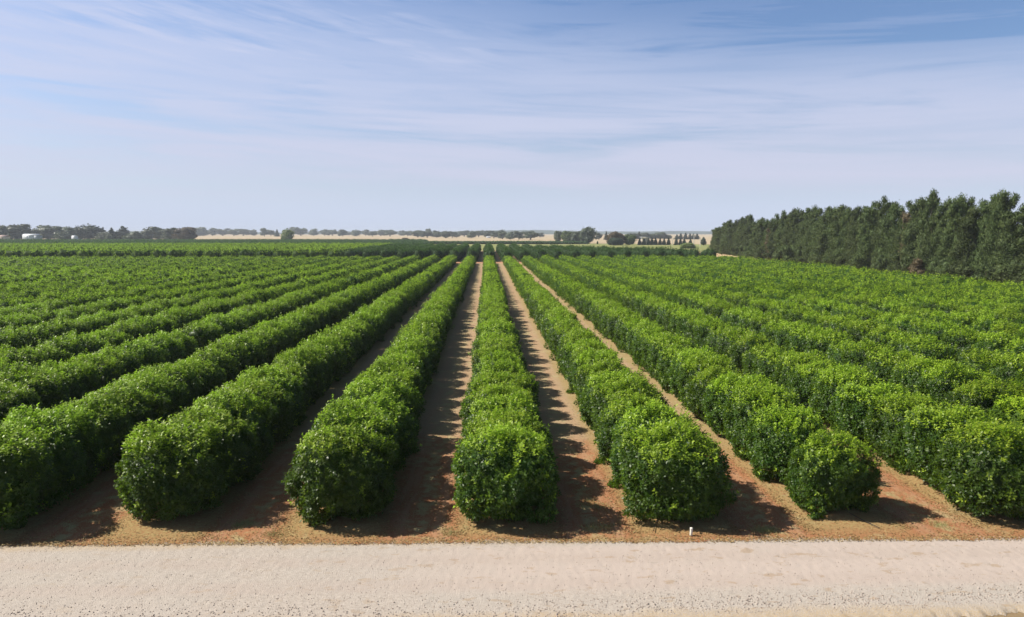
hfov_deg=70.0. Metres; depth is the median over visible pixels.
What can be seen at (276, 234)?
cypress tree
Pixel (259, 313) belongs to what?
citrus tree
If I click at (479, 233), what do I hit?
gum tree
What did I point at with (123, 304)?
citrus tree
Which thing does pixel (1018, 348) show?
citrus tree
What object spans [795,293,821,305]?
citrus tree
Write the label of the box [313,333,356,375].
citrus tree
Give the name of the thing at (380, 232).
gum tree
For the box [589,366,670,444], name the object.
citrus tree
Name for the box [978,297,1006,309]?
citrus tree
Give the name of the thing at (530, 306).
citrus tree
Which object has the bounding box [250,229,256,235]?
gum tree
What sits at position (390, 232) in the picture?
gum tree
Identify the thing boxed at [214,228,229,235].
gum tree
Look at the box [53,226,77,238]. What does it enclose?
gum tree
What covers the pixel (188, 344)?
citrus tree
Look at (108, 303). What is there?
citrus tree
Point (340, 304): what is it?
citrus tree
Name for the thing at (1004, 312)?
citrus tree
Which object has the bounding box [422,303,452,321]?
citrus tree
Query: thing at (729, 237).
sheoak tree
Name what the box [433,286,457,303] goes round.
citrus tree
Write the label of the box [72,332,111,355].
citrus tree
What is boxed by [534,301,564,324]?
citrus tree
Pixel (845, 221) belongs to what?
sheoak tree
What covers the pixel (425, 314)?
citrus tree
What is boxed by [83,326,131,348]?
citrus tree
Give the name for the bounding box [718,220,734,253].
sheoak tree
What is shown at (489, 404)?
citrus tree
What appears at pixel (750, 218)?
sheoak tree
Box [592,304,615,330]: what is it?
citrus tree
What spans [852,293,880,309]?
citrus tree
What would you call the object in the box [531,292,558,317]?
citrus tree
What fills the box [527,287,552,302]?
citrus tree
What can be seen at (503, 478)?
citrus tree
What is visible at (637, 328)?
citrus tree
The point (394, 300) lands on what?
citrus tree
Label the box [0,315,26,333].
citrus tree
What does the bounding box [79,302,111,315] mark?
citrus tree
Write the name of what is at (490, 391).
citrus tree
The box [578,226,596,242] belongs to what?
gum tree
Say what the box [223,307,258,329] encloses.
citrus tree
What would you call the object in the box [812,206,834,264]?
sheoak tree
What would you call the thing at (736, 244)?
sheoak tree
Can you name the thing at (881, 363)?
citrus tree
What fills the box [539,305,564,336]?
citrus tree
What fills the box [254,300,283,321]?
citrus tree
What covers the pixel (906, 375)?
citrus tree
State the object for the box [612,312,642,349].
citrus tree
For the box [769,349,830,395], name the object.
citrus tree
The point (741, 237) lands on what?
sheoak tree
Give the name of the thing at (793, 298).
citrus tree
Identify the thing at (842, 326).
citrus tree
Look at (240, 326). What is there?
citrus tree
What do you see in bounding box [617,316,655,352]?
citrus tree
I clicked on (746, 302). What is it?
citrus tree
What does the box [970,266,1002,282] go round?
shrub
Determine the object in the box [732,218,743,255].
sheoak tree
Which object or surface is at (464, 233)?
gum tree
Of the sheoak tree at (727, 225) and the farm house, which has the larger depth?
the farm house
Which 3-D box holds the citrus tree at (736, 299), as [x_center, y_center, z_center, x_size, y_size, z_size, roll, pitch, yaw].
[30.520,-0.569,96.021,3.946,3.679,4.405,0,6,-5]
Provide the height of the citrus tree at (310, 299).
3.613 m
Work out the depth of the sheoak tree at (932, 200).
166.25 m
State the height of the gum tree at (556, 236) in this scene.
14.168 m
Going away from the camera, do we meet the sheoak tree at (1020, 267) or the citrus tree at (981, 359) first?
the citrus tree at (981, 359)
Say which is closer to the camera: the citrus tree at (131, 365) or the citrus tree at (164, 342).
the citrus tree at (131, 365)
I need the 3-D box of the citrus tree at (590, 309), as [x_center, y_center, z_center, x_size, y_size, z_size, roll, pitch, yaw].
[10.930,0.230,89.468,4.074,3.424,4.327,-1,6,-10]
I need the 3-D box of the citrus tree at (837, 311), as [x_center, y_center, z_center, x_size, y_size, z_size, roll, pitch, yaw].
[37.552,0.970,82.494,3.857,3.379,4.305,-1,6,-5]
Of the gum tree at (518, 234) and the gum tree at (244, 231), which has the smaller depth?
the gum tree at (518, 234)
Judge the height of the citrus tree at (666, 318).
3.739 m
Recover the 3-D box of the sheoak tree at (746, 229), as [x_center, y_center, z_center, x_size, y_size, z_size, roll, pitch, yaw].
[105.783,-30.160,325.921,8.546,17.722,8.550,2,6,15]
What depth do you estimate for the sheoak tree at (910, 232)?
171.33 m
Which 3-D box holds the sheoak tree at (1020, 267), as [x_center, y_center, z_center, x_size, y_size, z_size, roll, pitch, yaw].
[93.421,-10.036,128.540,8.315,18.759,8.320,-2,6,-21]
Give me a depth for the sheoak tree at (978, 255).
144.10 m
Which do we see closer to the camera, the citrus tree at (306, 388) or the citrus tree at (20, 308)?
the citrus tree at (306, 388)
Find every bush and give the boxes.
[104,234,112,238]
[604,231,624,242]
[606,237,623,244]
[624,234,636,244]
[679,242,696,248]
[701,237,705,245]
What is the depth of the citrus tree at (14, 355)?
49.60 m
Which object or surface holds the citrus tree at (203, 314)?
on the ground at (446, 388)
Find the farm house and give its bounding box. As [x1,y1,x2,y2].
[0,235,9,238]
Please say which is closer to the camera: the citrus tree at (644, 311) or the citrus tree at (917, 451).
the citrus tree at (917, 451)
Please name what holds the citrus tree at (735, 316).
on the ground at (446, 388)
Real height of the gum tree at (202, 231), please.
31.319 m
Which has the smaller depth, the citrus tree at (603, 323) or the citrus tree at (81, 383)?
the citrus tree at (81, 383)
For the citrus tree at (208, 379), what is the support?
on the ground at (446, 388)
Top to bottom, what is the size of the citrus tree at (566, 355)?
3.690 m
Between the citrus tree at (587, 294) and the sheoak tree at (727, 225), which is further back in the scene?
the sheoak tree at (727, 225)
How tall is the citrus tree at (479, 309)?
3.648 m
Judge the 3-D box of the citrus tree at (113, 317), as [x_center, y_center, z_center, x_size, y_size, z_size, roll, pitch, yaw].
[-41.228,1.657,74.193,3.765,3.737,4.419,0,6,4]
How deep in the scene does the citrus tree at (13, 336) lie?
58.15 m
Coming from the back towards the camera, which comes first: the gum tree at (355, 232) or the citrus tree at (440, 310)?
the gum tree at (355, 232)
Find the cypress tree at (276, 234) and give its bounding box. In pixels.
[274,229,280,236]
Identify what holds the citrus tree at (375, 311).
on the ground at (446, 388)
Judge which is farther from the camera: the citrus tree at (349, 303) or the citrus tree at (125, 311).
the citrus tree at (349, 303)
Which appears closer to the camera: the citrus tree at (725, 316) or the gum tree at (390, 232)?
the citrus tree at (725, 316)
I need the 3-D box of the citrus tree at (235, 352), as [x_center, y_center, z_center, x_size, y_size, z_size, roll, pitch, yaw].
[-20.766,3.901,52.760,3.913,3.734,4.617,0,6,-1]
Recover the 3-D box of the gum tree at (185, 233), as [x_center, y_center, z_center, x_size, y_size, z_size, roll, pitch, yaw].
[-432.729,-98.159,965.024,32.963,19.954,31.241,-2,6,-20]
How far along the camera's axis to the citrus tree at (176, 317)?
73.81 m
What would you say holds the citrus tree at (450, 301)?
on the ground at (446, 388)
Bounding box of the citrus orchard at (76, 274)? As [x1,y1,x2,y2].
[0,241,1023,441]
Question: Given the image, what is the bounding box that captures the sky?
[0,0,1023,232]
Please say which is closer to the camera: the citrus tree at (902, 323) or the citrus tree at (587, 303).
the citrus tree at (902, 323)
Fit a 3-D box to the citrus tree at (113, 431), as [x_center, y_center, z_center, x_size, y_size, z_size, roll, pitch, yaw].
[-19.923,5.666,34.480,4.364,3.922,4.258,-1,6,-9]
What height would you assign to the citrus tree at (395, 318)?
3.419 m
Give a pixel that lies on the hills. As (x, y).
(628, 232)
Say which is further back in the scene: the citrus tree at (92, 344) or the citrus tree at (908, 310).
the citrus tree at (908, 310)
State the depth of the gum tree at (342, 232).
2043.25 m
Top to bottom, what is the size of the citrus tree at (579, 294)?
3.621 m
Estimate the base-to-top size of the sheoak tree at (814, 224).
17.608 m
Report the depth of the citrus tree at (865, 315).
75.99 m
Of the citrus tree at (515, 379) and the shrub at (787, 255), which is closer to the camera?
the citrus tree at (515, 379)
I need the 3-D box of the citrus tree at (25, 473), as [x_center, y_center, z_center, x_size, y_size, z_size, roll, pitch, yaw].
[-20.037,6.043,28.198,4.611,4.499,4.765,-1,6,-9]
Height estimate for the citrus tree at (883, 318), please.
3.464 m
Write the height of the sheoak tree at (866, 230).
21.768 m
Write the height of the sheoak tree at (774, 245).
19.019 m
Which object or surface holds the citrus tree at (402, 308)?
on the ground at (446, 388)
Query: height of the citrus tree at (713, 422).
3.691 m
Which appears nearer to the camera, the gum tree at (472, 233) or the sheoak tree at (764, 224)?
the sheoak tree at (764, 224)
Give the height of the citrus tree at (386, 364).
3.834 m
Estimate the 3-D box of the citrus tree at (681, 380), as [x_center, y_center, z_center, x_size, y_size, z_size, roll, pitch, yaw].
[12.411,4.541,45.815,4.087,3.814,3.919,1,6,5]
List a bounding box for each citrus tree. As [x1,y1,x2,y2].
[0,306,18,317]
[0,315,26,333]
[0,323,24,352]
[0,341,47,374]
[0,358,70,419]
[0,378,44,427]
[0,418,73,530]
[1,402,111,494]
[2,302,36,313]
[3,311,43,326]
[12,323,55,348]
[19,343,72,368]
[20,305,57,323]
[22,300,52,313]
[28,315,70,340]
[33,299,67,313]
[37,328,88,365]
[38,359,102,401]
[51,384,132,471]
[53,307,78,321]
[57,303,94,319]
[58,316,91,338]
[58,349,126,390]
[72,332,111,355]
[74,312,110,336]
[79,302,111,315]
[81,383,169,447]
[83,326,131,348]
[83,343,144,386]
[88,295,119,312]
[90,308,126,324]
[101,317,149,341]
[103,367,189,429]
[109,296,130,310]
[113,307,138,321]
[113,416,238,521]
[119,338,168,371]
[120,304,154,317]
[125,314,163,335]
[128,327,185,364]
[137,311,179,334]
[137,359,203,411]
[138,302,163,315]
[145,296,175,311]
[151,328,198,359]
[154,307,191,330]
[158,295,187,312]
[158,402,263,489]
[164,356,227,400]
[170,294,195,307]
[171,303,200,327]
[176,318,224,352]
[182,304,213,321]
[189,346,238,386]
[191,386,274,464]
[192,299,222,314]
[196,296,230,315]
[197,336,252,381]
[200,312,238,335]
[209,374,296,443]
[215,331,266,369]
[217,298,241,311]
[217,312,250,335]
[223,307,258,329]
[224,296,249,306]
[231,293,254,306]
[231,363,307,427]
[234,304,268,325]
[234,327,277,366]
[242,324,291,364]
[247,304,276,325]
[250,317,295,352]
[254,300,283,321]
[254,360,314,410]
[266,298,289,320]
[271,318,305,349]
[272,297,297,314]
[272,338,326,405]
[273,311,315,342]
[279,293,304,311]
[281,420,399,528]
[282,290,308,308]
[283,307,319,340]
[283,343,334,392]
[290,289,313,304]
[294,304,326,333]
[295,333,347,382]
[305,303,332,332]
[307,301,343,327]
[310,393,405,488]
[312,296,347,324]
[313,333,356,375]
[315,326,358,364]
[318,294,350,317]
[322,323,363,362]
[330,289,357,317]
[332,294,352,318]
[332,319,370,355]
[332,383,422,462]
[339,374,423,439]
[343,309,380,346]
[343,318,374,349]
[344,288,360,310]
[351,368,425,417]
[354,309,385,340]
[356,303,390,333]
[365,355,425,405]
[366,301,392,330]
[369,301,395,328]
[373,299,398,323]
[374,293,402,321]
[375,350,427,394]
[378,294,403,315]
[380,290,407,315]
[381,335,432,386]
[384,333,434,369]
[386,289,410,312]
[388,330,438,374]
[396,321,441,352]
[396,322,441,363]
[407,313,447,351]
[410,311,444,344]
[412,307,454,333]
[412,311,445,330]
[416,303,448,322]
[421,297,456,321]
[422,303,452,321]
[423,295,455,319]
[428,297,452,307]
[429,289,457,307]
[432,294,458,316]
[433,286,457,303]
[451,419,561,524]
[457,389,543,445]
[459,381,541,434]
[461,403,552,477]
[465,369,540,404]
[468,327,520,355]
[470,336,528,374]
[470,348,528,380]
[470,357,530,391]
[472,336,521,357]
[473,318,522,344]
[474,332,524,357]
[475,316,515,330]
[476,292,507,313]
[477,301,505,315]
[477,301,509,319]
[477,305,509,324]
[477,308,508,323]
[478,289,506,302]
[478,297,509,314]
[478,318,510,332]
[480,292,507,302]
[480,308,513,322]
[482,285,506,294]
[525,287,545,308]
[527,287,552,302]
[527,292,554,317]
[529,288,554,300]
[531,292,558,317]
[533,295,562,323]
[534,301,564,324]
[535,300,567,330]
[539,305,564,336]
[540,305,579,334]
[540,309,577,340]
[544,311,580,348]
[546,318,581,350]
[549,323,581,360]
[555,328,602,374]
[556,326,602,358]
[560,337,604,383]
[565,339,618,393]
[569,347,624,394]
[573,367,641,429]
[574,287,595,313]
[575,351,631,405]
[576,292,597,313]
[578,290,608,312]
[582,292,610,320]
[587,299,614,319]
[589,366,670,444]
[590,299,617,324]
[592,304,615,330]
[593,392,677,464]
[596,301,630,334]
[600,306,634,338]
[604,306,640,341]
[606,398,699,488]
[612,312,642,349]
[616,407,739,522]
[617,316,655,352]
[623,290,641,310]
[625,318,665,359]
[629,291,649,313]
[630,325,667,365]
[633,292,659,312]
[638,328,680,372]
[639,295,660,319]
[641,297,670,320]
[646,331,695,382]
[647,299,669,322]
[654,301,681,333]
[656,342,698,393]
[662,302,694,331]
[663,345,716,401]
[668,306,704,335]
[674,307,710,340]
[676,290,696,305]
[676,351,735,405]
[680,362,746,421]
[682,289,706,307]
[684,314,723,345]
[686,292,717,309]
[691,315,730,349]
[693,297,723,312]
[700,371,775,436]
[701,298,732,315]
[703,324,738,354]
[711,299,739,318]
[714,324,757,368]
[719,381,801,460]
[720,306,742,326]
[723,292,740,303]
[727,305,761,327]
[727,329,774,375]
[729,291,757,308]
[736,309,774,331]
[738,295,766,310]
[740,403,830,481]
[741,342,786,377]
[747,298,766,309]
[749,311,785,335]
[750,346,805,386]
[753,296,781,315]
[760,319,788,345]
[764,299,792,315]
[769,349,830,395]
[773,317,814,351]
[774,300,810,322]
[779,425,884,519]
[783,322,831,353]
[785,293,803,304]
[785,357,844,415]
[787,305,819,323]
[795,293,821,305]
[800,308,836,330]
[803,296,833,310]
[804,328,851,358]
[808,361,884,425]
[812,297,844,315]
[813,312,849,333]
[822,338,861,365]
[826,379,917,446]
[827,313,860,339]
[829,303,856,316]
[839,292,869,305]
[839,335,891,376]
[841,301,875,319]
[843,319,886,343]
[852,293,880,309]
[852,307,885,324]
[860,322,906,348]
[861,345,924,389]
[863,391,954,470]
[864,294,898,312]
[870,310,902,326]
[879,298,913,318]
[879,330,924,357]
[884,355,954,395]
[886,313,922,332]
[889,400,1011,491]
[893,305,925,317]
[900,334,956,367]
[906,294,938,311]
[906,316,937,337]
[908,308,939,322]
[913,356,998,411]
[920,294,947,310]
[920,317,965,345]
[925,417,1023,520]
[928,308,957,323]
[937,299,972,313]
[940,324,985,363]
[944,376,1023,424]
[947,309,985,330]
[955,303,990,315]
[958,346,1008,378]
[966,311,1012,338]
[969,327,1020,357]
[973,305,1008,318]
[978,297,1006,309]
[982,347,1023,389]
[989,321,1023,341]
[990,305,1023,329]
[996,337,1023,359]
[997,301,1023,312]
[1012,299,1023,315]
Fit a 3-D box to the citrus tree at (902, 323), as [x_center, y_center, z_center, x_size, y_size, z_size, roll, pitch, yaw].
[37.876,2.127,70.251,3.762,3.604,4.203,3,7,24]
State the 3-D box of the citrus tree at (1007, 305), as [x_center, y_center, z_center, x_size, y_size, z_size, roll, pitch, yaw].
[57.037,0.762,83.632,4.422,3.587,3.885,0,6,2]
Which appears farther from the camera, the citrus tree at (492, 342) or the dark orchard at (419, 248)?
the dark orchard at (419, 248)
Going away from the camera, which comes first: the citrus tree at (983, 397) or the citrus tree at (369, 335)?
the citrus tree at (983, 397)
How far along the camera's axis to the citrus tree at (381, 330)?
74.56 m
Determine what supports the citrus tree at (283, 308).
on the ground at (446, 388)
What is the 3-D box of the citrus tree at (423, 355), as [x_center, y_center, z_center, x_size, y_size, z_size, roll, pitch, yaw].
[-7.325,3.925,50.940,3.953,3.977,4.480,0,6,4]
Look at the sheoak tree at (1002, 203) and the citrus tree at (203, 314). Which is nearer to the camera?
the citrus tree at (203, 314)
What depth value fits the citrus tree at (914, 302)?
89.64 m
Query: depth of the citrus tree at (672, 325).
75.11 m
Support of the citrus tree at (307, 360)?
on the ground at (446, 388)
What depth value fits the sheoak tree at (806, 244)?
243.42 m
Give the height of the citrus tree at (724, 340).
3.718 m
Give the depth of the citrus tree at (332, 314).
84.06 m
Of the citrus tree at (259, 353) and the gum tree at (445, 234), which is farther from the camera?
the gum tree at (445, 234)
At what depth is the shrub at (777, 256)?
271.51 m
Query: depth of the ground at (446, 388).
30.62 m
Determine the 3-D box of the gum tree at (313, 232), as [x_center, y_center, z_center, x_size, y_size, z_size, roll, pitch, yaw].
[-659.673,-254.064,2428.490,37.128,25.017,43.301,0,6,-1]
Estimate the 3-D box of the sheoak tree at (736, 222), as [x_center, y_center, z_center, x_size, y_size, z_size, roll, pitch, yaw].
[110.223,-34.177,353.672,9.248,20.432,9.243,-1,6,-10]
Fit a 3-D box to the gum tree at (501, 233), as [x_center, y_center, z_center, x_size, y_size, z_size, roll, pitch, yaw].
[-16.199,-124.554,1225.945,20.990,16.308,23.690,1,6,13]
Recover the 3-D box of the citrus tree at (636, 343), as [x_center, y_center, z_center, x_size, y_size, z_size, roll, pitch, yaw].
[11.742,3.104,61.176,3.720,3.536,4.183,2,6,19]
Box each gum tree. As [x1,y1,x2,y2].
[0,225,12,238]
[6,224,32,239]
[31,229,42,235]
[33,225,58,238]
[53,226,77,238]
[72,225,86,238]
[81,223,102,238]
[94,231,126,238]
[121,231,147,238]
[139,227,155,238]
[149,226,164,238]
[161,227,176,239]
[171,227,197,239]
[193,227,210,235]
[208,228,216,235]
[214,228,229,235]
[228,229,239,235]
[237,229,249,235]
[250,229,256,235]
[260,228,268,236]
[267,229,274,235]
[280,228,294,238]
[292,227,307,235]
[308,228,318,235]
[319,229,330,235]
[326,229,338,235]
[337,229,347,235]
[350,229,361,235]
[361,229,369,235]
[367,231,377,236]
[376,229,385,235]
[383,229,396,235]
[403,231,412,235]
[410,230,424,236]
[419,231,431,237]
[431,230,441,237]
[440,231,451,237]
[449,231,456,237]
[458,230,469,236]
[466,230,476,237]
[476,230,483,236]
[483,230,489,236]
[487,230,497,237]
[497,229,506,238]
[505,232,515,238]
[513,231,523,238]
[522,230,538,239]
[553,231,561,240]
[560,230,572,240]
[570,231,580,240]
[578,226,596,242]
[594,232,602,239]
[640,233,648,236]
[654,232,666,238]
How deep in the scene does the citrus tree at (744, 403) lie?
36.20 m
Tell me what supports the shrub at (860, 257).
on the ground at (446, 388)
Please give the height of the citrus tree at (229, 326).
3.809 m
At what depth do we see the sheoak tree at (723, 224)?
373.93 m
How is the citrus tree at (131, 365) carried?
on the ground at (446, 388)
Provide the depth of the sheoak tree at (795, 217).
261.95 m
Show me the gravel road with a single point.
(239, 559)
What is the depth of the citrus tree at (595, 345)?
50.38 m
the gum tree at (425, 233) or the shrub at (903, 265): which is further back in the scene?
the gum tree at (425, 233)
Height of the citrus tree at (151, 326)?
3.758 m
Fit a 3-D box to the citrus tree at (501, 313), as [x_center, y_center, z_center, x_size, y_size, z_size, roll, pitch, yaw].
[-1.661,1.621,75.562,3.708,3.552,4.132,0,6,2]
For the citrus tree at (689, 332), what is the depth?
68.83 m
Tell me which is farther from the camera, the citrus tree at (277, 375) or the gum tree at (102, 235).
the gum tree at (102, 235)
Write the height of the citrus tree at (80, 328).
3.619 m
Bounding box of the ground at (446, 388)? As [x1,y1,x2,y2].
[0,234,1023,616]
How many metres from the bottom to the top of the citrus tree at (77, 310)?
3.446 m
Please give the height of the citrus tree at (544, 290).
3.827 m
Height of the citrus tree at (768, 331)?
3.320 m
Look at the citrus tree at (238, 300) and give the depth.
92.36 m
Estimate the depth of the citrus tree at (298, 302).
93.54 m
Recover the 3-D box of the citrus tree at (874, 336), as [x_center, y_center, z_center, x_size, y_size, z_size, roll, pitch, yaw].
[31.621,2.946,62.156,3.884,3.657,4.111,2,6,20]
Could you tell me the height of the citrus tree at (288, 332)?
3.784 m
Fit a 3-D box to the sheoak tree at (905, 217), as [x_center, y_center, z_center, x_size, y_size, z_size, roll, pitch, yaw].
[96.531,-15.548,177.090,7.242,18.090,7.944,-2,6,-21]
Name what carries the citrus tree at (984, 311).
on the ground at (446, 388)
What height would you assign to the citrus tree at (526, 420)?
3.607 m
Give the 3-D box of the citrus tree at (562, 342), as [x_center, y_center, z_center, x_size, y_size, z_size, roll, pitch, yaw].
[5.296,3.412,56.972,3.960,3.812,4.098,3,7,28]
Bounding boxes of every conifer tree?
[106,227,117,239]
[116,226,129,235]
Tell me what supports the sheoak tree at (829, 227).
on the ground at (446, 388)
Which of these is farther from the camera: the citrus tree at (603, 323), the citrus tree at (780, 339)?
the citrus tree at (603, 323)
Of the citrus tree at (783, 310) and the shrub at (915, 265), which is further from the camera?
the shrub at (915, 265)
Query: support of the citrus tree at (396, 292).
on the ground at (446, 388)
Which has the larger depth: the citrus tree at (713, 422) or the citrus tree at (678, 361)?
the citrus tree at (678, 361)
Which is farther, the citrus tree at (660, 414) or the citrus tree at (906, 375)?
the citrus tree at (906, 375)
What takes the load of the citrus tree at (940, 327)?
on the ground at (446, 388)
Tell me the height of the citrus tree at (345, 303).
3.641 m
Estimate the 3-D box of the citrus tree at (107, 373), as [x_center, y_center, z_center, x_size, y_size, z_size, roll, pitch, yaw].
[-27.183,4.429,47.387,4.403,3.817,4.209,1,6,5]
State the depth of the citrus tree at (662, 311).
80.57 m
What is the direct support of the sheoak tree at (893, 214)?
on the ground at (446, 388)
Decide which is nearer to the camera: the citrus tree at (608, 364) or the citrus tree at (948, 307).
the citrus tree at (608, 364)
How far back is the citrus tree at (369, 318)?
71.24 m
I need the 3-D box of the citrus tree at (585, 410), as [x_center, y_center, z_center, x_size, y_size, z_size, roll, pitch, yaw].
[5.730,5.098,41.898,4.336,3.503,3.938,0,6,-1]
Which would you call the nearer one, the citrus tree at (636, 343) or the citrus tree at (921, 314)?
the citrus tree at (636, 343)
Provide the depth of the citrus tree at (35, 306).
83.48 m
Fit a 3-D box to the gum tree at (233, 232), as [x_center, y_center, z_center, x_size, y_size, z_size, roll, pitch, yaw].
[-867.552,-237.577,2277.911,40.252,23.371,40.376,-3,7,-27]
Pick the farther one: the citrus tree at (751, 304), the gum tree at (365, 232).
the gum tree at (365, 232)
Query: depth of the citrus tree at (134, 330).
64.25 m
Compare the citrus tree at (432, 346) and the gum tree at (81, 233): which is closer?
the citrus tree at (432, 346)
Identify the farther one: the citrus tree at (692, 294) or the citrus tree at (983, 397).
the citrus tree at (692, 294)
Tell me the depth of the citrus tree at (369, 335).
68.67 m
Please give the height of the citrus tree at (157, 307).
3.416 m
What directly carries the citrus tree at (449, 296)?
on the ground at (446, 388)
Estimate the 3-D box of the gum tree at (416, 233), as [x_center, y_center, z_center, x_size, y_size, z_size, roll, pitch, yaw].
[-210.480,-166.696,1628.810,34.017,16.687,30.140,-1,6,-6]
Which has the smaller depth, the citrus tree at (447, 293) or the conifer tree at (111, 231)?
the citrus tree at (447, 293)
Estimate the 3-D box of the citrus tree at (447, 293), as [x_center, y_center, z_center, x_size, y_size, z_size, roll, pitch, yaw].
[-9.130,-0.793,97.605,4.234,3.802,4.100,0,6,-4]
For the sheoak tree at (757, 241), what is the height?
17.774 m
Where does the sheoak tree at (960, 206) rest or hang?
on the ground at (446, 388)
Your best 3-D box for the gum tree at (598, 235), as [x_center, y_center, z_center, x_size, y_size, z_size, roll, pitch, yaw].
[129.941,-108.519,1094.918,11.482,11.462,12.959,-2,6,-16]
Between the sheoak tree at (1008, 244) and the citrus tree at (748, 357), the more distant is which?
the sheoak tree at (1008, 244)
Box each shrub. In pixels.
[734,247,739,255]
[738,245,749,253]
[742,247,751,256]
[762,249,774,257]
[772,250,782,260]
[780,244,795,261]
[796,253,808,261]
[822,253,832,264]
[835,256,845,266]
[851,254,868,268]
[870,256,888,271]
[891,252,915,273]
[907,257,926,275]
[955,265,974,279]
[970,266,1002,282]
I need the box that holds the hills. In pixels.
[106,230,712,233]
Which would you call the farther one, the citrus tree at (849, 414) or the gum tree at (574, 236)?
the gum tree at (574, 236)
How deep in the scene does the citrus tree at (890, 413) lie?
35.16 m
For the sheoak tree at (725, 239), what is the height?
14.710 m
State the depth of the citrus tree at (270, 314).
81.12 m
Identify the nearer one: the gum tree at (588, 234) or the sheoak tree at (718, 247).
the sheoak tree at (718, 247)
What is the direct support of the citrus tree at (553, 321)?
on the ground at (446, 388)
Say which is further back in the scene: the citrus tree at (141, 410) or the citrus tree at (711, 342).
the citrus tree at (711, 342)
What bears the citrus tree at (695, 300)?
on the ground at (446, 388)
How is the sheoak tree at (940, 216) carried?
on the ground at (446, 388)
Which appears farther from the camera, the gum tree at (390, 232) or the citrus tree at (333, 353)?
the gum tree at (390, 232)
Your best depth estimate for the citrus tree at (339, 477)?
27.76 m
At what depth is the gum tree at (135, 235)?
981.45 m
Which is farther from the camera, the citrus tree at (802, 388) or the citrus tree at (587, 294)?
the citrus tree at (587, 294)
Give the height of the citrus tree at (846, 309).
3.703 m
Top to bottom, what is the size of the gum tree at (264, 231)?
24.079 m
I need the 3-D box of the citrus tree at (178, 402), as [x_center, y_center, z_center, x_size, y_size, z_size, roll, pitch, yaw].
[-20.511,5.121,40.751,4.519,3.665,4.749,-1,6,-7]
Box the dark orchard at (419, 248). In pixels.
[0,238,717,261]
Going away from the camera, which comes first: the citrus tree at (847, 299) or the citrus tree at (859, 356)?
the citrus tree at (859, 356)
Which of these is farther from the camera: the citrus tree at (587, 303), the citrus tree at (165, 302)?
the citrus tree at (587, 303)
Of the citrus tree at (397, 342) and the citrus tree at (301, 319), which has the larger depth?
the citrus tree at (301, 319)
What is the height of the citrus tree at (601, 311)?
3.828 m
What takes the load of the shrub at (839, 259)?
on the ground at (446, 388)
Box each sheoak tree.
[712,226,722,249]
[715,230,721,253]
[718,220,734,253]
[718,227,730,254]
[720,219,732,245]
[726,227,736,254]
[729,219,740,244]
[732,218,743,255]
[733,222,743,247]
[738,215,747,245]
[739,214,753,255]
[740,222,752,256]
[745,219,762,257]
[751,219,766,258]
[760,217,775,259]
[763,228,771,259]
[765,221,778,259]
[771,216,781,259]
[774,210,788,253]
[778,218,788,250]
[780,208,799,261]
[783,207,804,260]
[791,220,803,261]
[793,208,811,262]
[801,217,816,263]
[802,204,822,254]
[806,220,827,263]
[809,215,821,243]
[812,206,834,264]
[820,204,851,266]
[823,206,836,266]
[832,208,851,264]
[838,206,863,266]
[845,216,864,267]
[849,200,878,269]
[855,215,868,267]
[870,195,900,263]
[870,201,912,271]
[884,217,906,271]
[898,211,912,254]
[899,197,926,271]
[908,187,944,265]
[913,211,948,274]
[925,196,954,275]
[932,192,976,276]
[944,205,988,277]
[967,192,996,274]
[976,188,1020,284]
[990,203,1023,282]
[1008,224,1023,284]
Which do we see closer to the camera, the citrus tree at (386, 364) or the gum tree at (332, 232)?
the citrus tree at (386, 364)
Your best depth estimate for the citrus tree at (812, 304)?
88.32 m
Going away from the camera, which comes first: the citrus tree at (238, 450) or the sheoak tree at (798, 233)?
the citrus tree at (238, 450)
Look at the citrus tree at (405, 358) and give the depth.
47.52 m
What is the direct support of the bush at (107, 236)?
on the ground at (446, 388)
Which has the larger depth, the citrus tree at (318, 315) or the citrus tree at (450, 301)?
the citrus tree at (450, 301)
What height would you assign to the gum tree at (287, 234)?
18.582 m
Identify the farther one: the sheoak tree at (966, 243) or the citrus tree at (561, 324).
the sheoak tree at (966, 243)
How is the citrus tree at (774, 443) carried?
on the ground at (446, 388)
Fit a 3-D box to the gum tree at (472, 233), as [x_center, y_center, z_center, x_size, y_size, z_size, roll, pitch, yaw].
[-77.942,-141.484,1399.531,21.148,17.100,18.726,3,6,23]
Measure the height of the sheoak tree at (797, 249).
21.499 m
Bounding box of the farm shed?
[22,234,42,239]
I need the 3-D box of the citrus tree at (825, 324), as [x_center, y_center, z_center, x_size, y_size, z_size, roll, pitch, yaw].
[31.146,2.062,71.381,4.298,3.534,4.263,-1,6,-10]
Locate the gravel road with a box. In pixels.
[0,538,1023,616]
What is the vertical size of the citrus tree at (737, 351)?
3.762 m
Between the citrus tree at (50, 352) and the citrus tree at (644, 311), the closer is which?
the citrus tree at (50, 352)
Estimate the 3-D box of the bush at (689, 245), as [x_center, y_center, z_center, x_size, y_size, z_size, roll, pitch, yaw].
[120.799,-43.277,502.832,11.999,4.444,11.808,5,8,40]
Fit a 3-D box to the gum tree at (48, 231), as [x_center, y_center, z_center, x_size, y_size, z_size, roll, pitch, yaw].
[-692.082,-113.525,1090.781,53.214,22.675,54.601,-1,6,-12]
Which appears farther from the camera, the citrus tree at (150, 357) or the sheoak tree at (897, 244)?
the sheoak tree at (897, 244)
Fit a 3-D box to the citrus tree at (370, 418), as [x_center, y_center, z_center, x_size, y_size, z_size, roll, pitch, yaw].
[-7.038,5.702,32.255,4.366,4.329,4.495,0,6,1]

